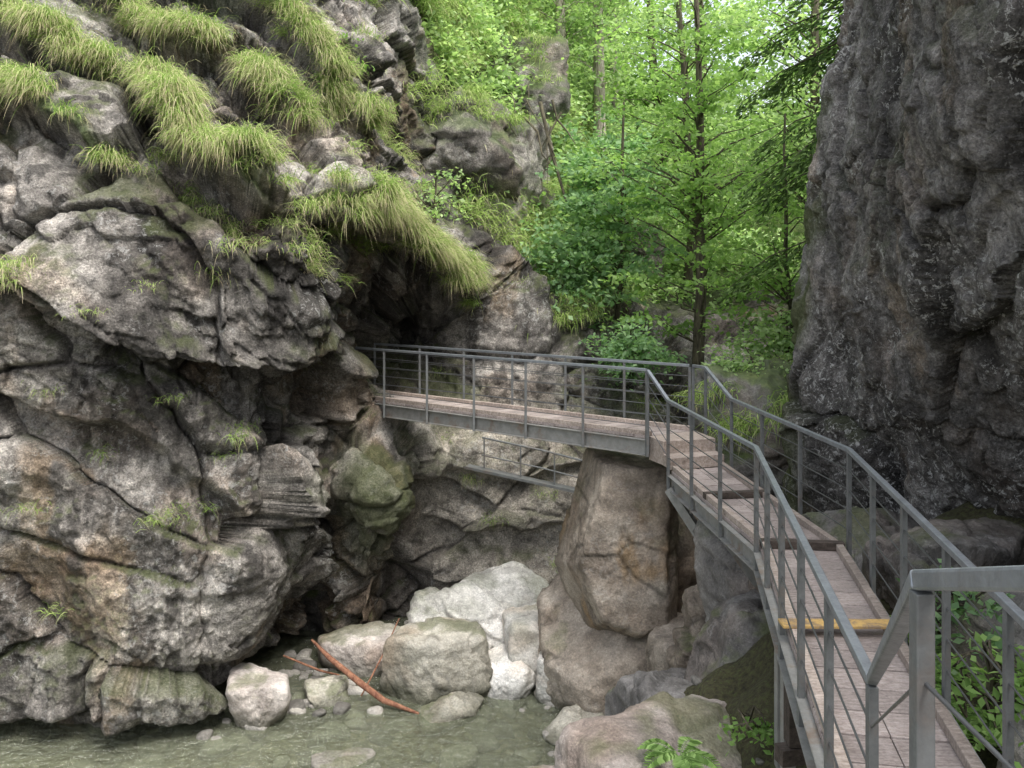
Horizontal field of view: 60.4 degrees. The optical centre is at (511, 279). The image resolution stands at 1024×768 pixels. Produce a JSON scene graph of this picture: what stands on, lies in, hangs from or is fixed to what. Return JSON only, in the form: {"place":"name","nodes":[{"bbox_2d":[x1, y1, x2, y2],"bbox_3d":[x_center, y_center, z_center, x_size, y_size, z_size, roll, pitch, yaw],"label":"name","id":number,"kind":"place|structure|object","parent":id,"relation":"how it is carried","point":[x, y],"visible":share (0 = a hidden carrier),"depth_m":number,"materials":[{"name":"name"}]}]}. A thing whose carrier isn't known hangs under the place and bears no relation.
{"place":"outdoors","nodes":[
{"label":"outdoors","id":0,"kind":"place"},
{"bbox_2d":[2,635,558,767],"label":"creek water","id":1,"kind":"structure","parent":0,"point":[295,729],"depth_m":13.48,"materials":[{"name":"green liquid"}]},
{"bbox_2d":[283,618,418,714],"bbox_3d":[-2.511,6.506,15.140,2.542,1.025,1.221,0,0,20],"label":"drift log","id":2,"kind":"object","parent":1,"relation":"on","point":[361,683],"visible":0.93,"depth_m":14.70,"materials":[{"name":"brown wood"}]},
{"bbox_2d":[0,0,807,748],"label":"gorge cliff","id":3,"kind":"structure","parent":0,"point":[336,498],"depth_m":14.02,"materials":[{"name":"stone"}]},
{"bbox_2d":[0,0,528,316],"bbox_3d":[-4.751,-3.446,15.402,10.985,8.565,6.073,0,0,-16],"label":"ledge grass","id":4,"kind":"structure","parent":3,"relation":"on","point":[168,86],"depth_m":14.57,"materials":[{"name":"green plant"}]},
{"bbox_2d":[0,279,663,636],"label":"ledge grass","id":5,"kind":"structure","parent":3,"relation":"on","point":[233,439],"depth_m":13.58,"materials":[{"name":"green plant"}]},
{"bbox_2d":[312,27,374,113],"bbox_3d":[-3.096,-3.704,16.307,1.243,1.813,1.840,0,0,0],"label":"shrub","id":6,"kind":"object","parent":3,"relation":"on","point":[358,59],"visible":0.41,"depth_m":16.22,"materials":[{"name":"green plant"}]},
{"bbox_2d":[403,167,481,225],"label":"shrub","id":7,"kind":"object","parent":3,"relation":"on","point":[436,199],"visible":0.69,"depth_m":17.41,"materials":[{"name":"green plant"}]},
{"bbox_2d":[422,85,522,204],"bbox_3d":[-1.549,-3.009,22.088,3.132,3.491,4.198,0,0,-15],"label":"rock buttress","id":8,"kind":"object","parent":3,"relation":"on","point":[463,139],"visible":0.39,"depth_m":20.47,"materials":[{"name":"stone"}]},
{"bbox_2d":[425,78,535,136],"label":"grass","id":9,"kind":"structure","parent":3,"relation":"on","point":[480,94],"depth_m":20.96,"materials":[{"name":"green plant"}]},
{"bbox_2d":[476,0,536,31],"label":"beech tree","id":10,"kind":"object","parent":3,"relation":"on","point":[530,17],"visible":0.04,"depth_m":26.73,"materials":[{"name":"green plant"}]},
{"bbox_2d":[465,118,554,255],"bbox_3d":[-0.507,-1.948,22.742,3.322,4.668,4.050,0,0,0],"label":"rock buttress","id":11,"kind":"object","parent":3,"relation":"on","point":[530,160],"visible":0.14,"depth_m":21.50,"materials":[{"name":"stone"}]},
{"bbox_2d":[355,343,690,456],"bbox_3d":[-0.356,1.989,15.837,7.657,1.322,1.078,0,0,40],"label":"footbridge","id":12,"kind":"object","parent":3,"relation":"on","point":[624,434],"visible":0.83,"depth_m":15.05,"materials":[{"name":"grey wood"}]},
{"bbox_2d":[465,437,581,492],"bbox_3d":[0.500,3.678,17.325,2.906,1.094,0.250,0,0,15],"label":"old footbridge","id":13,"kind":"object","parent":3,"relation":"attached to","point":[526,479],"visible":0.75,"depth_m":17.36,"materials":[{"name":"grey metal"}]},
{"bbox_2d":[490,36,570,122],"bbox_3d":[-0.719,-5.425,26.125,4.783,3.602,4.454,0,0,0],"label":"rock buttress","id":14,"kind":"object","parent":3,"relation":"on","point":[558,93],"visible":0.17,"depth_m":24.59,"materials":[{"name":"stone"}]},
{"bbox_2d":[490,83,574,200],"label":"dead branches","id":15,"kind":"object","parent":3,"relation":"on","point":[548,140],"visible":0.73,"depth_m":21.41,"materials":[{"name":"wood"}]},
{"bbox_2d":[482,29,584,115],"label":"shrub","id":16,"kind":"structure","parent":3,"relation":"on","point":[534,41],"depth_m":24.91,"materials":[{"name":"green plant"}]},
{"bbox_2d":[507,110,571,198],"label":"grass","id":17,"kind":"structure","parent":3,"relation":"on","point":[552,186],"depth_m":22.38,"materials":[{"name":"green plant"}]},
{"bbox_2d":[515,266,619,342],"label":"shrub","id":18,"kind":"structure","parent":3,"relation":"on","point":[563,317],"depth_m":19.98,"materials":[{"name":"green plant"}]},
{"bbox_2d":[508,0,632,137],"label":"beech tree","id":19,"kind":"object","parent":3,"relation":"on","point":[559,26],"visible":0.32,"depth_m":28.67,"materials":[{"name":"green plant"}]},
{"bbox_2d":[550,283,594,333],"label":"shrub","id":20,"kind":"object","parent":3,"relation":"on","point":[584,326],"visible":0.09,"depth_m":20.17,"materials":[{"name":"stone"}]},
{"bbox_2d":[520,230,631,335],"bbox_3d":[1.373,0.095,20.674,2.998,2.638,2.928,0,0,0],"label":"shrub","id":21,"kind":"object","parent":3,"relation":"on","point":[570,284],"visible":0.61,"depth_m":20.42,"materials":[{"name":"green plant"}]},
{"bbox_2d":[358,0,794,310],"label":"slope grass","id":22,"kind":"structure","parent":3,"relation":"on","point":[451,3],"depth_m":21.67,"materials":[{"name":"green plant"}]},
{"bbox_2d":[549,71,607,165],"bbox_3d":[0.775,-4.631,25.919,4.382,3.669,3.623,0,0,0],"label":"shrub","id":23,"kind":"object","parent":3,"relation":"on","point":[567,119],"visible":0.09,"depth_m":25.70,"materials":[{"name":"green plant"}]},
{"bbox_2d":[555,1,625,48],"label":"beech tree","id":24,"kind":"object","parent":3,"relation":"on","point":[603,15],"visible":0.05,"depth_m":36.07,"materials":[{"name":"green plant"}]},
{"bbox_2d":[524,0,691,152],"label":"beech tree","id":25,"kind":"object","parent":3,"relation":"on","point":[596,67],"visible":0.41,"depth_m":30.70,"materials":[{"name":"green plant"}]},
{"bbox_2d":[417,0,806,323],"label":"undergrowth","id":26,"kind":"object","parent":3,"relation":"on","point":[500,81],"visible":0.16,"depth_m":24.54,"materials":[{"name":"green plant"}]},
{"bbox_2d":[509,96,716,332],"bbox_3d":[2.417,-1.495,21.072,4.961,6.012,3.723,0,0,0],"label":"maple tree","id":27,"kind":"object","parent":3,"relation":"on","point":[587,201],"visible":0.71,"depth_m":20.67,"materials":[{"name":"green plant"}]},
{"bbox_2d":[548,107,684,247],"bbox_3d":[2.381,-2.616,23.880,4.458,4.245,3.329,0,0,0],"label":"shrub","id":28,"kind":"object","parent":3,"relation":"on","point":[607,141],"visible":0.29,"depth_m":23.61,"materials":[{"name":"green plant"}]},
{"bbox_2d":[567,0,693,124],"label":"beech tree","id":29,"kind":"object","parent":3,"relation":"on","point":[614,64],"visible":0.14,"depth_m":37.53,"materials":[{"name":"green plant"}]},
{"bbox_2d":[578,315,687,391],"bbox_3d":[2.663,1.544,18.878,2.298,1.641,2.460,0,0,-29],"label":"shrub","id":30,"kind":"object","parent":3,"relation":"on","point":[638,343],"visible":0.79,"depth_m":18.59,"materials":[{"name":"green plant"}]},
{"bbox_2d":[605,220,664,287],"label":"shrub","id":31,"kind":"object","parent":3,"relation":"on","point":[640,251],"visible":0.07,"depth_m":25.12,"materials":[{"name":"plant"}]},
{"bbox_2d":[589,0,760,187],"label":"beech tree","id":32,"kind":"object","parent":3,"relation":"on","point":[659,96],"visible":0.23,"depth_m":35.17,"materials":[{"name":"green plant"}]},
{"bbox_2d":[539,0,815,380],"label":"maple tree","id":33,"kind":"object","parent":3,"relation":"on","point":[699,202],"visible":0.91,"depth_m":19.57,"materials":[{"name":"green plant"}]},
{"bbox_2d":[581,0,806,279],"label":"beech tree","id":34,"kind":"object","parent":3,"relation":"on","point":[684,70],"visible":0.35,"depth_m":25.88,"materials":[{"name":"green plant"}]},
{"bbox_2d":[616,0,783,145],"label":"beech tree","id":35,"kind":"object","parent":3,"relation":"on","point":[709,7],"visible":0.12,"depth_m":41.80,"materials":[{"name":"green plant"}]},
{"bbox_2d":[670,0,842,262],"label":"beech tree","id":36,"kind":"object","parent":3,"relation":"on","point":[813,39],"visible":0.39,"depth_m":23.80,"materials":[{"name":"green plant"}]},
{"bbox_2d":[690,0,842,197],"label":"beech tree","id":37,"kind":"object","parent":3,"relation":"on","point":[821,40],"visible":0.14,"depth_m":33.00,"materials":[{"name":"green plant"}]},
{"bbox_2d":[0,501,1023,767],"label":"ground","id":38,"kind":"structure","parent":0,"point":[744,683],"depth_m":13.45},
{"bbox_2d":[225,663,290,741],"bbox_3d":[-4.058,6.841,14.098,0.994,1.162,0.984,0,0,-15],"label":"boulder","id":39,"kind":"object","parent":38,"relation":"on","point":[258,696],"visible":0.89,"depth_m":13.71,"materials":[{"name":"grey stone"}]},
{"bbox_2d":[311,747,375,767],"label":"boulder","id":40,"kind":"object","parent":38,"relation":"on","point":[357,757],"visible":1,"depth_m":12.79,"materials":[{"name":"grey stone"}]},
{"bbox_2d":[317,621,399,681],"bbox_3d":[-2.713,6.847,16.046,1.767,0.934,1.214,0,0,0],"label":"boulder","id":41,"kind":"object","parent":38,"relation":"on","point":[356,649],"visible":0.65,"depth_m":15.63,"materials":[{"name":"grey stone"}]},
{"bbox_2d":[69,620,788,767],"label":"shingle","id":42,"kind":"object","parent":38,"relation":"on","point":[153,750],"visible":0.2,"depth_m":13.81,"materials":[{"name":"grey gravel"}]},
{"bbox_2d":[304,675,351,713],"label":"boulder","id":43,"kind":"object","parent":42,"relation":"on","point":[326,693],"visible":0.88,"depth_m":14.65,"materials":[{"name":"grey stone"}]},
{"bbox_2d":[543,704,603,747],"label":"boulder","id":44,"kind":"object","parent":42,"relation":"on","point":[567,715],"visible":0.37,"depth_m":13.53,"materials":[{"name":"grey stone"}]},
{"bbox_2d":[379,616,492,715],"bbox_3d":[-1.242,6.729,15.164,1.963,1.676,1.435,0,0,20],"label":"boulder","id":45,"kind":"object","parent":38,"relation":"on","point":[427,661],"visible":0.83,"depth_m":14.65,"materials":[{"name":"grey stone"}]},
{"bbox_2d":[417,691,483,735],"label":"boulder","id":46,"kind":"object","parent":38,"relation":"on","point":[454,709],"visible":0.98,"depth_m":14.12,"materials":[{"name":"grey stone"}]},
{"bbox_2d":[406,561,548,650],"bbox_3d":[-0.595,6.551,16.431,2.905,2.062,1.984,0,0,-25],"label":"boulder","id":47,"kind":"object","parent":38,"relation":"on","point":[486,598],"visible":0.33,"depth_m":16.17,"materials":[{"name":"white stone"}]},
{"bbox_2d":[484,644,536,711],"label":"boulder","id":48,"kind":"object","parent":38,"relation":"on","point":[512,684],"visible":0.59,"depth_m":14.76,"materials":[{"name":"grey stone"}]},
{"bbox_2d":[502,604,538,689],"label":"boulder","id":49,"kind":"object","parent":38,"relation":"on","point":[521,633],"visible":0.23,"depth_m":15.10,"materials":[{"name":"grey stone"}]},
{"bbox_2d":[528,765,553,767],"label":"boulder","id":50,"kind":"object","parent":38,"relation":"on","point":[544,766],"visible":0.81,"depth_m":8.58,"materials":[{"name":"grey stone"}]},
{"bbox_2d":[534,651,553,712],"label":"boulder","id":51,"kind":"object","parent":38,"relation":"on","point":[542,696],"visible":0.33,"depth_m":14.53,"materials":[{"name":"grey stone"}]},
{"bbox_2d":[536,574,649,717],"bbox_3d":[1.665,6.375,14.588,2.478,2.549,1.962,0,0,0],"label":"rock pillar","id":52,"kind":"object","parent":38,"relation":"on","point":[586,668],"visible":0.32,"depth_m":14.13,"materials":[{"name":"grey stone"}]},
{"bbox_2d":[554,447,678,637],"bbox_3d":[1.744,4.403,14.290,2.033,3.160,1.694,0,0,0],"label":"rock pillar","id":53,"kind":"object","parent":52,"relation":"on","point":[616,561],"visible":0.95,"depth_m":13.67,"materials":[{"name":"grey stone"}]},
{"bbox_2d":[605,668,686,715],"bbox_3d":[2.170,5.565,10.580,1.704,1.640,1.620,0,0,-13],"label":"boulder","id":54,"kind":"object","parent":38,"relation":"on","point":[617,698],"visible":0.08,"depth_m":10.76,"materials":[{"name":"grey stone"}]},
{"bbox_2d":[554,691,741,767],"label":"boulder","id":55,"kind":"object","parent":38,"relation":"on","point":[615,741],"visible":0.59,"depth_m":7.73,"materials":[{"name":"grey stone"}]},
{"bbox_2d":[637,736,721,767],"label":"fern","id":56,"kind":"object","parent":55,"relation":"on","point":[688,758],"visible":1,"depth_m":7.04,"materials":[{"name":"green plant"}]},
{"bbox_2d":[630,670,692,705],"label":"boulder","id":57,"kind":"object","parent":38,"relation":"on","point":[647,685],"visible":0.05,"depth_m":9.33,"materials":[{"name":"grey stone"}]},
{"bbox_2d":[645,612,683,671],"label":"boulder","id":58,"kind":"object","parent":38,"relation":"on","point":[660,640],"visible":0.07,"depth_m":13.13,"materials":[{"name":"grey stone"}]},
{"bbox_2d":[666,584,705,667],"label":"boulder","id":59,"kind":"object","parent":38,"relation":"on","point":[684,637],"visible":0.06,"depth_m":12.10,"materials":[{"name":"grey stone"}]},
{"bbox_2d":[676,468,698,611],"bbox_3d":[2.652,5.010,14.926,1.596,3.495,1.854,0,0,-17],"label":"rock pillar","id":60,"kind":"object","parent":38,"relation":"on","point":[685,549],"visible":0.06,"depth_m":14.08,"materials":[{"name":"stone"}]},
{"bbox_2d":[693,518,760,621],"bbox_3d":[3.364,4.296,10.613,2.082,2.695,1.908,0,0,0],"label":"boulder","id":61,"kind":"object","parent":38,"relation":"on","point":[721,576],"visible":0.08,"depth_m":10.86,"materials":[{"name":"grey stone"}]},
{"bbox_2d":[684,588,774,681],"bbox_3d":[2.685,4.573,9.701,1.681,2.078,1.693,0,0,-23],"label":"boulder","id":62,"kind":"object","parent":38,"relation":"on","point":[734,628],"visible":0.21,"depth_m":9.62,"materials":[{"name":"grey stone"}]},
{"bbox_2d":[666,114,807,361],"bbox_3d":[5.626,-0.499,18.260,4.510,6.003,4.378,0,0,-37],"label":"maple tree","id":63,"kind":"object","parent":38,"relation":"on","point":[783,279],"visible":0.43,"depth_m":18.47,"materials":[{"name":"green plant"}]},
{"bbox_2d":[691,357,791,497],"bbox_3d":[4.425,2.885,15.531,2.616,2.962,2.254,0,0,45],"label":"rock buttress","id":64,"kind":"object","parent":38,"relation":"on","point":[753,387],"visible":0.23,"depth_m":14.93,"materials":[{"name":"grey stone"}]},
{"bbox_2d":[670,351,792,457],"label":"shrub","id":65,"kind":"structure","parent":64,"relation":"on","point":[736,423],"depth_m":14.73,"materials":[{"name":"green plant"}]},
{"bbox_2d":[698,335,792,406],"bbox_3d":[4.354,1.745,15.640,2.073,1.536,1.851,0,0,0],"label":"shrub","id":66,"kind":"object","parent":64,"relation":"on","point":[735,363],"visible":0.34,"depth_m":15.59,"materials":[{"name":"green plant"}]},
{"bbox_2d":[717,705,773,764],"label":"leafy plant","id":67,"kind":"object","parent":38,"relation":"on","point":[754,728],"visible":0.88,"depth_m":7.34,"materials":[{"name":"green plant"}]},
{"bbox_2d":[646,364,1023,767],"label":"boardwalk","id":68,"kind":"structure","parent":38,"relation":"on","point":[826,614],"depth_m":6.68,"materials":[{"name":"brown wood"}]},
{"bbox_2d":[866,565,1023,767],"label":"railing","id":69,"kind":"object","parent":68,"relation":"on","point":[913,615],"depth_m":1.74,"materials":[{"name":"grey metal"}]},
{"bbox_2d":[802,506,919,571],"bbox_3d":[4.115,3.426,10.177,1.592,1.487,1.785,0,0,-11],"label":"boulder","id":70,"kind":"object","parent":38,"relation":"on","point":[888,524],"visible":0.2,"depth_m":10.17,"materials":[{"name":"grey stone"}]},
{"bbox_2d":[862,517,1023,620],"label":"boulder","id":71,"kind":"object","parent":38,"relation":"on","point":[983,542],"visible":0.32,"depth_m":8.24,"materials":[{"name":"grey stone"}]},
{"bbox_2d":[896,559,1015,674],"bbox_3d":[3.757,2.733,7.230,1.080,0.640,1.252,0,0,44],"label":"leafy plant","id":72,"kind":"object","parent":38,"relation":"on","point":[957,609],"visible":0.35,"depth_m":7.00,"materials":[{"name":"green plant"}]},
{"bbox_2d":[935,645,976,685],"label":"fern","id":73,"kind":"object","parent":38,"relation":"on","point":[938,649],"visible":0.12,"depth_m":7.14,"materials":[{"name":"green plant"}]},
{"bbox_2d":[935,629,1023,767],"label":"leafy plant","id":74,"kind":"object","parent":38,"relation":"on","point":[990,709],"visible":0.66,"depth_m":5.95,"materials":[{"name":"green plant"}]},
{"bbox_2d":[941,592,1023,681],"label":"boulder","id":75,"kind":"object","parent":38,"relation":"on","point":[979,625],"visible":0.21,"depth_m":6.96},
{"bbox_2d":[955,708,1017,752],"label":"fern","id":76,"kind":"object","parent":38,"relation":"on","point":[969,734],"visible":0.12,"depth_m":6.04,"materials":[{"name":"green plant"}]},
{"bbox_2d":[996,709,1023,767],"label":"boulder","id":77,"kind":"object","parent":38,"relation":"on","point":[1019,750],"visible":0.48,"depth_m":5.57,"materials":[{"name":"grey stone"}]},
{"bbox_2d":[619,0,843,126],"label":"sky","id":78,"kind":"structure","parent":0,"point":[745,54],"materials":[{"name":"white"}]},
{"bbox_2d":[779,0,1023,521],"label":"overhanging cliff","id":79,"kind":"structure","parent":0,"point":[905,378],"depth_m":9.34,"materials":[{"name":"stone"}]},
{"bbox_2d":[708,301,794,364],"bbox_3d":[5.285,1.405,16.870,3.168,2.014,2.870,0,0,0],"label":"shrub","id":80,"kind":"object","parent":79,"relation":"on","point":[787,345],"visible":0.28,"depth_m":16.86,"materials":[{"name":"green plant"}]},
{"bbox_2d":[717,0,843,315],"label":"spruce tree","id":81,"kind":"object","parent":79,"relation":"on","point":[811,67],"visible":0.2,"depth_m":15.94,"materials":[{"name":"green plant"}]},
{"bbox_2d":[935,686,1018,724],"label":"fern","id":82,"kind":"object","parent":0,"point":[955,706],"visible":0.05,"depth_m":6.49,"materials":[{"name":"green plant"}]},
{"bbox_2d":[973,674,1020,688],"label":"fern","id":83,"kind":"object","parent":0,"point":[980,687],"visible":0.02,"depth_m":6.61,"materials":[{"name":"green plant"}]}
]}

